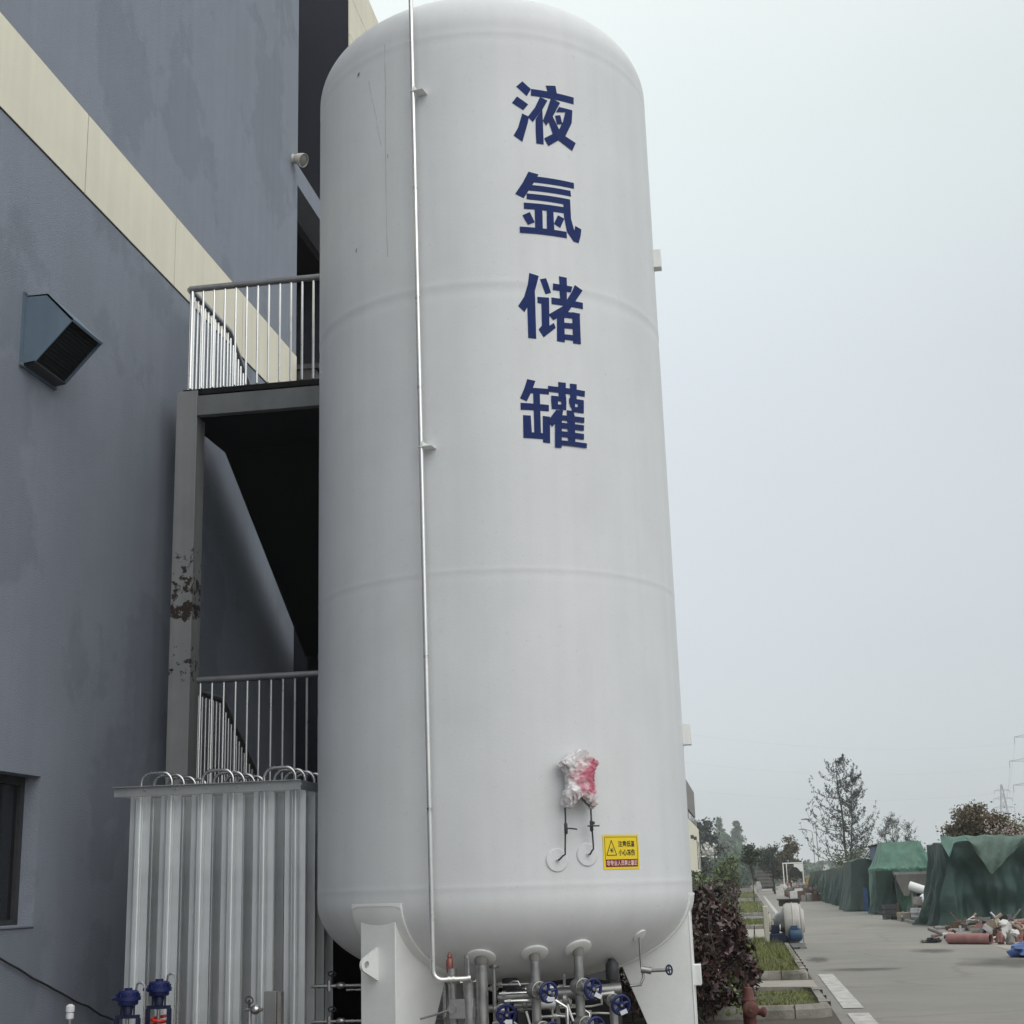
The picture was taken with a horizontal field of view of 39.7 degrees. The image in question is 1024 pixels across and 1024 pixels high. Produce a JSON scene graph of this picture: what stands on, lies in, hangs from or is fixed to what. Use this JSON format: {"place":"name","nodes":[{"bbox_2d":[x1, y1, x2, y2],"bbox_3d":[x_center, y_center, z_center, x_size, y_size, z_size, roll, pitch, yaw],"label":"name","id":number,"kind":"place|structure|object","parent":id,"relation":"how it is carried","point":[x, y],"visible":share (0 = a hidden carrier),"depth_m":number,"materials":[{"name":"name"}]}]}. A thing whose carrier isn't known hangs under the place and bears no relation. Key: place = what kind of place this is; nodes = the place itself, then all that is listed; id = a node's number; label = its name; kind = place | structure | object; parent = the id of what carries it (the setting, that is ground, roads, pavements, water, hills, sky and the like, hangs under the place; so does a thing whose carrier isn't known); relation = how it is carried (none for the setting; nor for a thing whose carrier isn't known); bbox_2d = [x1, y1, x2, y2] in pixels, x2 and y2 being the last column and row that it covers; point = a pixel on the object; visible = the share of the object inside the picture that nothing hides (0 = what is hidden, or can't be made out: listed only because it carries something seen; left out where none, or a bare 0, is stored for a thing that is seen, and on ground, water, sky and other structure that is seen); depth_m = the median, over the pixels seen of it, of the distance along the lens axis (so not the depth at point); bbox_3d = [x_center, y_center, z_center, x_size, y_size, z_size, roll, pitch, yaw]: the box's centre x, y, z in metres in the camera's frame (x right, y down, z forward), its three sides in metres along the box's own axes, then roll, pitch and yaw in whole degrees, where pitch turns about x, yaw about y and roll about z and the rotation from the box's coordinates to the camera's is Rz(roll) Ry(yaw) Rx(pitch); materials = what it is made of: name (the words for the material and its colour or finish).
{"place":"outdoors","nodes":[
{"label":"outdoors","id":0,"kind":"place"},
{"bbox_2d":[0,0,377,1023],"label":"factory building","id":1,"kind":"structure","parent":0,"point":[150,172],"depth_m":14.07,"materials":[{"name":"grey paint"}]},
{"bbox_2d":[0,774,33,929],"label":"window","id":2,"kind":"structure","parent":1,"relation":"in","point":[12,788],"depth_m":11.69,"materials":[{"name":"glass"}]},
{"bbox_2d":[0,957,113,1019],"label":"cable","id":3,"kind":"object","parent":1,"relation":"attached to","point":[45,984],"visible":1,"depth_m":11.84,"materials":[{"name":"rubber"}]},
{"bbox_2d":[19,291,102,390],"bbox_3d":[-3.932,-1.510,12.444,0.457,0.683,0.666,-4,-15,8],"label":"vent hood","id":4,"kind":"object","parent":1,"relation":"attached to","point":[60,344],"visible":1,"depth_m":12.24,"materials":[{"name":"blue paint"}]},
{"bbox_2d":[291,153,307,166],"bbox_3d":[-3.094,-5.134,20.693,0.235,0.235,0.228,-4,-15,8],"label":"wall lamp","id":5,"kind":"object","parent":1,"relation":"attached to","point":[300,159],"visible":1,"depth_m":20.66,"materials":[{"name":"beige plastic"}]},
{"bbox_2d":[542,971,621,1023],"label":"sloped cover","id":6,"kind":"object","parent":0,"point":[601,978],"visible":0.33,"depth_m":13.63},
{"bbox_2d":[369,0,1023,862],"label":"sky","id":7,"kind":"structure","parent":0,"point":[836,187],"materials":[{"name":"grey"}]},
{"bbox_2d":[635,990,817,1005],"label":"lawn","id":8,"kind":"structure","parent":0,"point":[786,998],"depth_m":18.82,"materials":[{"name":"plant"}]},
{"bbox_2d":[605,968,632,1017],"bbox_3d":[1.287,5.796,17.983,1.023,1.316,1.958,-4,-15,8],"label":"hedge bush","id":9,"kind":"object","parent":8,"relation":"on","point":[625,988],"visible":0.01,"depth_m":17.29,"materials":[{"name":"purple plant"}]},
{"bbox_2d":[619,884,764,1023],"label":"hedge bush","id":10,"kind":"object","parent":8,"relation":"on","point":[728,947],"visible":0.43,"depth_m":17.30,"materials":[{"name":"purple plant"}]},
{"bbox_2d":[692,929,780,938],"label":"bay pavement","id":11,"kind":"structure","parent":0,"point":[758,932],"depth_m":44.53,"materials":[{"name":"concrete"}]},
{"bbox_2d":[756,881,761,893],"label":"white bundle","id":12,"kind":"object","parent":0,"point":[758,887],"visible":0.99,"depth_m":152.40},
{"bbox_2d":[756,867,774,890],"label":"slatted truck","id":13,"kind":"object","parent":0,"point":[765,881],"visible":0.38,"depth_m":181.31,"materials":[{"name":"metal"}]},
{"bbox_2d":[750,940,796,970],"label":"lawn","id":14,"kind":"structure","parent":0,"point":[774,959],"depth_m":27.58,"materials":[{"name":"plant"}]},
{"bbox_2d":[732,980,816,986],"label":"bay pavement","id":15,"kind":"structure","parent":0,"point":[806,983],"depth_m":22.72,"materials":[{"name":"concrete"}]},
{"bbox_2d":[622,882,1007,1023],"bbox_3d":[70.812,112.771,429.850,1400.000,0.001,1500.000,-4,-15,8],"label":"ground","id":16,"kind":"structure","parent":0,"point":[833,1019],"depth_m":16.96,"materials":[{"name":"concrete"}]},
{"bbox_2d":[66,1004,74,1023],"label":"capped pipe stub","id":17,"kind":"object","parent":16,"relation":"on","point":[70,1009],"visible":1,"depth_m":10.94,"materials":[{"name":"metal"}]},
{"bbox_2d":[112,982,145,1023],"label":"pressure regulator","id":18,"kind":"object","parent":16,"relation":"on","point":[127,999],"visible":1,"depth_m":10.65,"materials":[{"name":"blue paint"}]},
{"bbox_2d":[143,973,176,1023],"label":"valve","id":19,"kind":"object","parent":16,"relation":"on","point":[158,990],"visible":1,"depth_m":10.80,"materials":[{"name":"blue paint"}]},
{"bbox_2d":[113,766,332,1023],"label":"ambient vaporiser","id":20,"kind":"object","parent":16,"relation":"on","point":[223,920],"visible":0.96,"depth_m":11.64,"materials":[{"name":"metal"}]},
{"bbox_2d":[245,996,263,1023],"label":"inlet valve","id":21,"kind":"object","parent":16,"relation":"on","point":[254,1009],"visible":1,"depth_m":10.83,"materials":[{"name":"silver metal"}]},
{"bbox_2d":[264,991,283,1023],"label":"junction box","id":22,"kind":"object","parent":16,"relation":"on","point":[273,1007],"visible":1,"depth_m":10.89,"materials":[{"name":"grey metal"}]},
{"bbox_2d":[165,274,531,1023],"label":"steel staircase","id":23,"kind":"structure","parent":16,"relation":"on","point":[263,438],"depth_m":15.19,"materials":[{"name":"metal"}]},
{"bbox_2d":[311,971,446,1023],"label":"gas pipe","id":24,"kind":"object","parent":16,"relation":"on","point":[329,985],"visible":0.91,"depth_m":11.36,"materials":[{"name":"silver metal"}]},
{"bbox_2d":[311,1006,446,1023],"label":"gas pipe","id":25,"kind":"object","parent":16,"relation":"on","point":[329,1020],"visible":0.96,"depth_m":11.30,"materials":[{"name":"silver metal"}]},
{"bbox_2d":[317,0,701,1023],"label":"storage tank","id":26,"kind":"object","parent":16,"relation":"on","point":[497,628],"visible":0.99,"depth_m":10.95,"materials":[{"name":"metal"}]},
{"bbox_2d":[546,749,599,871],"bbox_3d":[0.453,2.124,10.143,0.400,0.859,0.210,3,-16,-19],"label":"level gauge","id":27,"kind":"object","parent":26,"relation":"attached to","point":[578,767],"visible":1,"depth_m":10.14,"materials":[{"name":"plastic"}]},
{"bbox_2d":[602,835,639,869],"bbox_3d":[0.799,2.474,10.335,0.336,0.245,0.012,8,-18,-34],"label":"warning sign","id":28,"kind":"object","parent":26,"relation":"attached to","point":[620,851],"visible":1,"depth_m":10.33,"materials":[{"name":"plastic"}]},
{"bbox_2d":[488,985,542,1023],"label":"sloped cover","id":29,"kind":"object","parent":16,"relation":"on","point":[490,998],"depth_m":14.04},
{"bbox_2d":[333,986,831,1023],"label":"kerb","id":30,"kind":"structure","parent":16,"relation":"on","point":[819,1009],"depth_m":17.22,"materials":[{"name":"concrete"}]},
{"bbox_2d":[632,990,830,1021],"bbox_3d":[1.133,6.265,17.731,6.805,0.150,2.200,1,-15,-12],"label":"kerb joint","id":31,"kind":"object","parent":30,"relation":"on","point":[825,996],"visible":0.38,"depth_m":17.55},
{"bbox_2d":[686,780,700,880],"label":"factory wing","id":32,"kind":"structure","parent":16,"relation":"on","point":[694,845],"depth_m":146.89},
{"bbox_2d":[691,870,729,918],"bbox_3d":[7.036,15.289,57.635,2.700,2.805,6.614,0,-15,-7],"label":"green shrub","id":33,"kind":"object","parent":16,"relation":"on","point":[704,878],"visible":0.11,"depth_m":55.71,"materials":[{"name":"green plant"}]},
{"bbox_2d":[697,817,729,877],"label":"tree","id":34,"kind":"object","parent":16,"relation":"on","point":[705,832],"visible":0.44,"depth_m":178.27,"materials":[{"name":"green plant"}]},
{"bbox_2d":[700,842,717,860],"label":"blossom cluster","id":35,"kind":"object","parent":34,"relation":"attached to","point":[710,851],"visible":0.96,"depth_m":165.63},
{"bbox_2d":[621,937,807,982],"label":"kerb","id":36,"kind":"structure","parent":16,"relation":"on","point":[801,973],"depth_m":23.62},
{"bbox_2d":[781,942,808,978],"bbox_3d":[5.065,9.069,28.843,5.573,0.150,14.690,-12,-18,33],"label":"kerb joint","id":37,"kind":"object","parent":36,"relation":"on","point":[799,959],"visible":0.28,"depth_m":26.81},
{"bbox_2d":[696,973,743,1022],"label":"trailing green plant","id":38,"kind":"object","parent":16,"relation":"on","point":[737,1005],"visible":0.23,"depth_m":16.91,"materials":[{"name":"green plant"}]},
{"bbox_2d":[714,816,725,834],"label":"conifer","id":39,"kind":"object","parent":16,"relation":"on","point":[719,824],"visible":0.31,"depth_m":488.06,"materials":[{"name":"green plant"}]},
{"bbox_2d":[709,850,743,888],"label":"young tree","id":40,"kind":"object","parent":16,"relation":"on","point":[720,871],"visible":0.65,"depth_m":66.86,"materials":[{"name":"green plant"}]},
{"bbox_2d":[730,821,746,844],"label":"conifer","id":41,"kind":"object","parent":16,"relation":"on","point":[735,833],"visible":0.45,"depth_m":483.43,"materials":[{"name":"green plant"}]},
{"bbox_2d":[719,918,773,929],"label":"kerb","id":42,"kind":"structure","parent":16,"relation":"on","point":[759,926],"depth_m":47.88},
{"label":"lawn","id":43,"kind":"structure","parent":42,"relation":"in","visible":0},
{"bbox_2d":[692,878,744,923],"bbox_3d":[6.773,13.850,49.995,2.962,1.802,2.194,-11,-17,32],"label":"hedge bush","id":44,"kind":"object","parent":43,"relation":"on","point":[733,895],"visible":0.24,"depth_m":49.40,"materials":[{"name":"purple plant"}]},
{"bbox_2d":[734,892,758,900],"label":"kerb","id":45,"kind":"structure","parent":16,"relation":"on","point":[756,898],"depth_m":112.45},
{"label":"lawn","id":46,"kind":"structure","parent":45,"relation":"in","visible":0},
{"bbox_2d":[619,891,815,1005],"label":"grass","id":47,"kind":"structure","parent":46,"relation":"on","point":[779,953],"depth_m":27.69,"materials":[{"name":"plant"}]},
{"bbox_2d":[739,843,761,901],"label":"young tree","id":48,"kind":"object","parent":16,"relation":"on","point":[750,855],"visible":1,"depth_m":90.87,"materials":[{"name":"green plant"}]},
{"bbox_2d":[741,984,766,1023],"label":"fire hydrant","id":49,"kind":"object","parent":16,"relation":"on","point":[751,1009],"visible":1,"depth_m":15.91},
{"bbox_2d":[740,901,768,915],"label":"kerb","id":50,"kind":"structure","parent":16,"relation":"on","point":[753,914],"depth_m":64.60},
{"bbox_2d":[705,829,843,886],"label":"wood","id":51,"kind":"object","parent":16,"relation":"on","point":[745,877],"visible":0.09,"depth_m":431.11,"materials":[{"name":"green plant"}]},
{"bbox_2d":[760,898,806,948],"bbox_3d":[6.459,9.928,34.220,1.150,1.150,1.105,-4,-15,8],"label":"blower fan","id":52,"kind":"object","parent":16,"relation":"on","point":[788,920],"visible":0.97,"depth_m":33.94},
{"bbox_2d":[993,784,1014,827],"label":"power pylon","id":53,"kind":"object","parent":16,"relation":"on","point":[1000,797],"visible":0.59,"depth_m":565.63,"materials":[{"name":"metal"}]},
{"bbox_2d":[1009,735,1023,789],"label":"power pylon","id":54,"kind":"object","parent":16,"relation":"on","point":[1013,760],"visible":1,"depth_m":248.27,"materials":[{"name":"metal"}]},
{"bbox_2d":[687,734,1014,811],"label":"power lines","id":55,"kind":"object","parent":54,"relation":"hanging from","point":[900,774],"visible":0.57,"depth_m":235.09,"materials":[{"name":"metal"}]},
{"bbox_2d":[751,885,1023,1023],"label":"road","id":56,"kind":"structure","parent":0,"point":[882,970],"depth_m":25.00,"materials":[{"name":"concrete"}]},
{"bbox_2d":[756,841,785,893],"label":"broad tree","id":57,"kind":"object","parent":56,"relation":"on","point":[768,862],"visible":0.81,"depth_m":152.41,"materials":[{"name":"green plant"}]},
{"bbox_2d":[776,888,783,895],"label":"scrap box","id":58,"kind":"object","parent":56,"relation":"on","point":[780,892],"visible":0.93,"depth_m":129.38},
{"bbox_2d":[775,835,805,885],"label":"broad tree","id":59,"kind":"object","parent":56,"relation":"on","point":[788,851],"visible":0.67,"depth_m":150.32,"materials":[{"name":"brown plant"}]},
{"bbox_2d":[782,862,804,887],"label":"white gate frame","id":60,"kind":"object","parent":56,"relation":"on","point":[799,867],"visible":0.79,"depth_m":142.94,"materials":[{"name":"metal"}]},
{"bbox_2d":[789,867,801,879],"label":"black sheet","id":61,"kind":"object","parent":60,"relation":"hanging from","point":[795,871],"visible":1,"depth_m":142.54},
{"bbox_2d":[797,888,812,901],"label":"scrap box","id":62,"kind":"object","parent":56,"relation":"on","point":[804,891],"visible":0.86,"depth_m":98.38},
{"bbox_2d":[812,892,819,900],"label":"scrap box","id":63,"kind":"object","parent":56,"relation":"on","point":[815,896],"visible":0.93,"depth_m":97.66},
{"bbox_2d":[818,974,863,1007],"bbox_3d":[4.901,7.178,21.394,0.260,0.001,6.800,-4,-15,8],"label":"lane marking","id":64,"kind":"object","parent":56,"relation":"on","point":[843,996],"visible":1,"depth_m":20.63,"materials":[{"name":"white paint"}]},
{"bbox_2d":[839,858,871,910],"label":"tarpaulin","id":65,"kind":"object","parent":56,"relation":"on","point":[855,876],"visible":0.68,"depth_m":67.28,"materials":[{"name":"fabric"}]},
{"bbox_2d":[847,1013,878,1023],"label":"lane marking","id":66,"kind":"object","parent":56,"relation":"on","point":[862,1018],"visible":1,"depth_m":16.76,"materials":[{"name":"white paint"}]},
{"bbox_2d":[863,887,868,910],"bbox_3d":[15.580,17.065,62.494,0.180,1.093,0.160,-4,-15,8],"label":"blue sheet","id":67,"kind":"object","parent":56,"relation":"on","point":[865,895],"visible":0.97,"depth_m":62.50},
{"bbox_2d":[881,904,897,919],"bbox_3d":[14.269,15.091,53.577,0.500,0.550,0.386,-1,-15,-3],"label":"crate","id":68,"kind":"object","parent":56,"relation":"on","point":[893,911],"visible":0.84,"depth_m":53.43,"materials":[{"name":"metal"}]},
{"bbox_2d":[902,912,910,920],"bbox_3d":[14.082,14.361,50.286,0.369,0.354,0.334,12,-20,-42],"label":"scrap block","id":69,"kind":"object","parent":56,"relation":"on","point":[907,915],"depth_m":50.17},
{"bbox_2d":[910,908,920,920],"bbox_3d":[14.241,14.172,49.949,0.412,0.460,0.412,-4,-15,8],"label":"metal drum","id":70,"kind":"object","parent":56,"relation":"on","point":[915,912],"visible":0.59,"depth_m":49.81,"materials":[{"name":"metal"}]},
{"bbox_2d":[926,935,941,942],"bbox_3d":[10.270,10.386,34.530,0.352,0.162,0.326,-4,-15,8],"label":"dark rag","id":71,"kind":"object","parent":56,"relation":"on","point":[932,939],"visible":1,"depth_m":34.44,"materials":[{"name":"fabric"}]},
{"bbox_2d":[928,927,943,935],"bbox_3d":[10.924,10.754,36.283,0.100,0.295,0.647,10,-19,-39],"label":"scrap rod","id":72,"kind":"object","parent":56,"relation":"on","point":[936,931],"visible":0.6,"depth_m":36.33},
{"bbox_2d":[1006,941,1023,956],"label":"blue sheeting","id":73,"kind":"object","parent":56,"relation":"on","point":[1016,950],"visible":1,"depth_m":27.69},
{"bbox_2d":[952,921,967,928],"bbox_3d":[12.860,11.874,40.681,0.356,0.296,0.354,-11,-17,31],"label":"scrap block","id":74,"kind":"object","parent":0,"point":[956,924],"depth_m":40.57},
{"bbox_2d":[902,911,1018,949],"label":"yard pavement","id":75,"kind":"structure","parent":0,"point":[1006,946],"depth_m":32.30,"materials":[{"name":"concrete"}]},
{"bbox_2d":[808,868,842,906],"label":"tarpaulin","id":76,"kind":"object","parent":75,"relation":"on","point":[829,883],"visible":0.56,"depth_m":91.48,"materials":[{"name":"fabric"}]},
{"bbox_2d":[819,837,875,868],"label":"blossoming shrub","id":77,"kind":"object","parent":75,"relation":"on","point":[840,859],"visible":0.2,"depth_m":104.54,"materials":[{"name":"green plant"}]},
{"bbox_2d":[799,753,899,867],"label":"sparse tree","id":78,"kind":"object","parent":75,"relation":"on","point":[850,805],"visible":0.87,"depth_m":108.05,"materials":[{"name":"green plant"}]},
{"bbox_2d":[852,838,887,858],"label":"flowering shrub","id":79,"kind":"object","parent":75,"relation":"on","point":[867,856],"visible":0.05,"depth_m":95.78,"materials":[{"name":"grey plant"}]},
{"bbox_2d":[868,845,876,860],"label":"blue container","id":80,"kind":"object","parent":75,"relation":"on","point":[872,849],"visible":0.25,"depth_m":66.67,"materials":[{"name":"paint"}]},
{"bbox_2d":[875,816,892,843],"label":"sapling","id":81,"kind":"object","parent":75,"relation":"on","point":[883,831],"visible":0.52,"depth_m":88.31,"materials":[{"name":"green plant"}]},
{"bbox_2d":[884,813,902,841],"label":"sapling","id":82,"kind":"object","parent":75,"relation":"on","point":[894,822],"visible":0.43,"depth_m":91.22,"materials":[{"name":"green plant"}]},
{"bbox_2d":[868,841,926,911],"bbox_3d":[17.050,15.916,61.912,2.892,3.000,3.916,-4,-15,8],"label":"tarpaulin","id":83,"kind":"object","parent":75,"relation":"on","point":[907,856],"visible":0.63,"depth_m":60.63,"materials":[{"name":"fabric"}]},
{"bbox_2d":[868,870,901,914],"bbox_3d":[15.972,16.313,60.967,1.454,1.811,2.513,-4,-15,8],"label":"tarpaulin","id":84,"kind":"object","parent":83,"relation":"hanging from","point":[883,890],"visible":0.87,"depth_m":60.01,"materials":[{"name":"fabric"}]},
{"bbox_2d":[892,871,925,902],"bbox_3d":[16.857,16.004,59.651,1.530,1.720,1.120,-4,-15,8],"label":"hopper","id":85,"kind":"object","parent":75,"relation":"on","point":[902,880],"visible":0.48,"depth_m":59.41,"materials":[{"name":"grey metal"}]},
{"bbox_2d":[900,820,920,841],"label":"sapling","id":86,"kind":"object","parent":75,"relation":"on","point":[907,829],"visible":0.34,"depth_m":91.92,"materials":[{"name":"green plant"}]},
{"bbox_2d":[911,892,922,907],"bbox_3d":[15.798,15.119,54.652,0.705,0.950,0.950,-4,-15,8],"label":"duct trestle","id":87,"kind":"object","parent":75,"relation":"on","point":[917,901],"visible":0.28,"depth_m":54.28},
{"bbox_2d":[908,881,923,893],"bbox_3d":[15.946,14.700,55.060,0.532,0.762,1.163,12,-20,-43],"label":"duct elbow","id":88,"kind":"object","parent":87,"relation":"on","point":[915,887],"visible":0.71,"depth_m":55.13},
{"bbox_2d":[912,840,1023,925],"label":"tarpaulin","id":89,"kind":"object","parent":75,"relation":"on","point":[961,882],"visible":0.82,"depth_m":44.31,"materials":[{"name":"fabric"}]},
{"bbox_2d":[940,834,1002,856],"bbox_3d":[14.434,10.457,44.472,1.900,0.662,0.189,-4,-15,8],"label":"tarpaulin","id":90,"kind":"object","parent":89,"relation":"hanging from","point":[947,842],"visible":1,"depth_m":44.58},
{"bbox_2d":[966,835,1023,873],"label":"tarpaulin","id":91,"kind":"object","parent":89,"relation":"hanging from","point":[994,853],"visible":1,"depth_m":43.95,"materials":[{"name":"fabric"}]},
{"bbox_2d":[946,933,992,943],"bbox_3d":[10.745,10.025,33.346,1.059,0.260,0.250,-15,-20,41],"label":"scrap pipe","id":92,"kind":"object","parent":75,"relation":"on","point":[969,938],"visible":1,"depth_m":33.25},
{"bbox_2d":[935,799,1023,840],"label":"round tree","id":93,"kind":"object","parent":75,"relation":"on","point":[975,820],"visible":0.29,"depth_m":55.76,"materials":[{"name":"green plant"}]},
{"bbox_2d":[982,924,992,935],"bbox_3d":[11.403,10.044,33.863,0.290,0.437,0.208,-11,-17,32],"label":"scrap plate","id":94,"kind":"object","parent":75,"relation":"on","point":[987,928],"visible":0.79,"depth_m":33.81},
{"bbox_2d":[986,919,999,928],"bbox_3d":[11.508,9.987,33.843,0.260,0.531,0.283,12,-20,-43],"label":"scrap plate","id":95,"kind":"object","parent":75,"relation":"on","point":[993,924],"visible":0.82,"depth_m":33.78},
{"bbox_2d":[995,931,1004,943],"bbox_3d":[11.286,9.832,32.834,0.212,0.306,0.271,1,-15,-12],"label":"red scrap","id":96,"kind":"object","parent":75,"relation":"on","point":[1000,938],"visible":1,"depth_m":32.76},
{"bbox_2d":[999,923,1007,942],"bbox_3d":[11.645,9.955,33.602,0.190,0.460,0.194,-4,-15,8],"label":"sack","id":97,"kind":"object","parent":75,"relation":"on","point":[1004,930],"visible":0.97,"depth_m":33.55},
{"bbox_2d":[993,922,1023,942],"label":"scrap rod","id":98,"kind":"object","parent":75,"relation":"on","point":[996,930],"visible":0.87,"depth_m":33.62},
{"bbox_2d":[1005,930,1014,943],"bbox_3d":[11.438,9.765,32.626,0.192,0.318,0.281,0,-15,-7],"label":"grey scrap","id":99,"kind":"object","parent":75,"relation":"on","point":[1010,939],"visible":0.93,"depth_m":32.54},
{"bbox_2d":[1010,929,1019,936],"bbox_3d":[11.553,9.671,32.614,0.213,0.178,0.175,-10,-17,29],"label":"white bag","id":100,"kind":"object","parent":99,"relation":"on","point":[1013,932],"visible":1,"depth_m":32.58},
{"bbox_2d":[1005,813,1023,832],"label":"olive bush","id":101,"kind":"object","parent":75,"relation":"on","point":[1016,821],"visible":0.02,"depth_m":63.52,"materials":[{"name":"green plant"}]},
{"bbox_2d":[1010,922,1023,940],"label":"scrap plate","id":102,"kind":"object","parent":75,"relation":"on","point":[1017,926],"visible":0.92,"depth_m":33.70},
{"bbox_2d":[1014,922,1023,941],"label":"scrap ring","id":103,"kind":"object","parent":75,"relation":"on","point":[1021,934],"visible":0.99,"depth_m":33.61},
{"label":"scrap plate","id":104,"kind":"object","parent":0,"visible":0},
{"bbox_2d":[998,919,1011,930],"bbox_3d":[11.713,9.883,33.784,0.414,0.374,0.330,-4,-15,8],"label":"white sack","id":105,"kind":"object","parent":104,"relation":"on","point":[1008,926],"visible":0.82,"depth_m":33.71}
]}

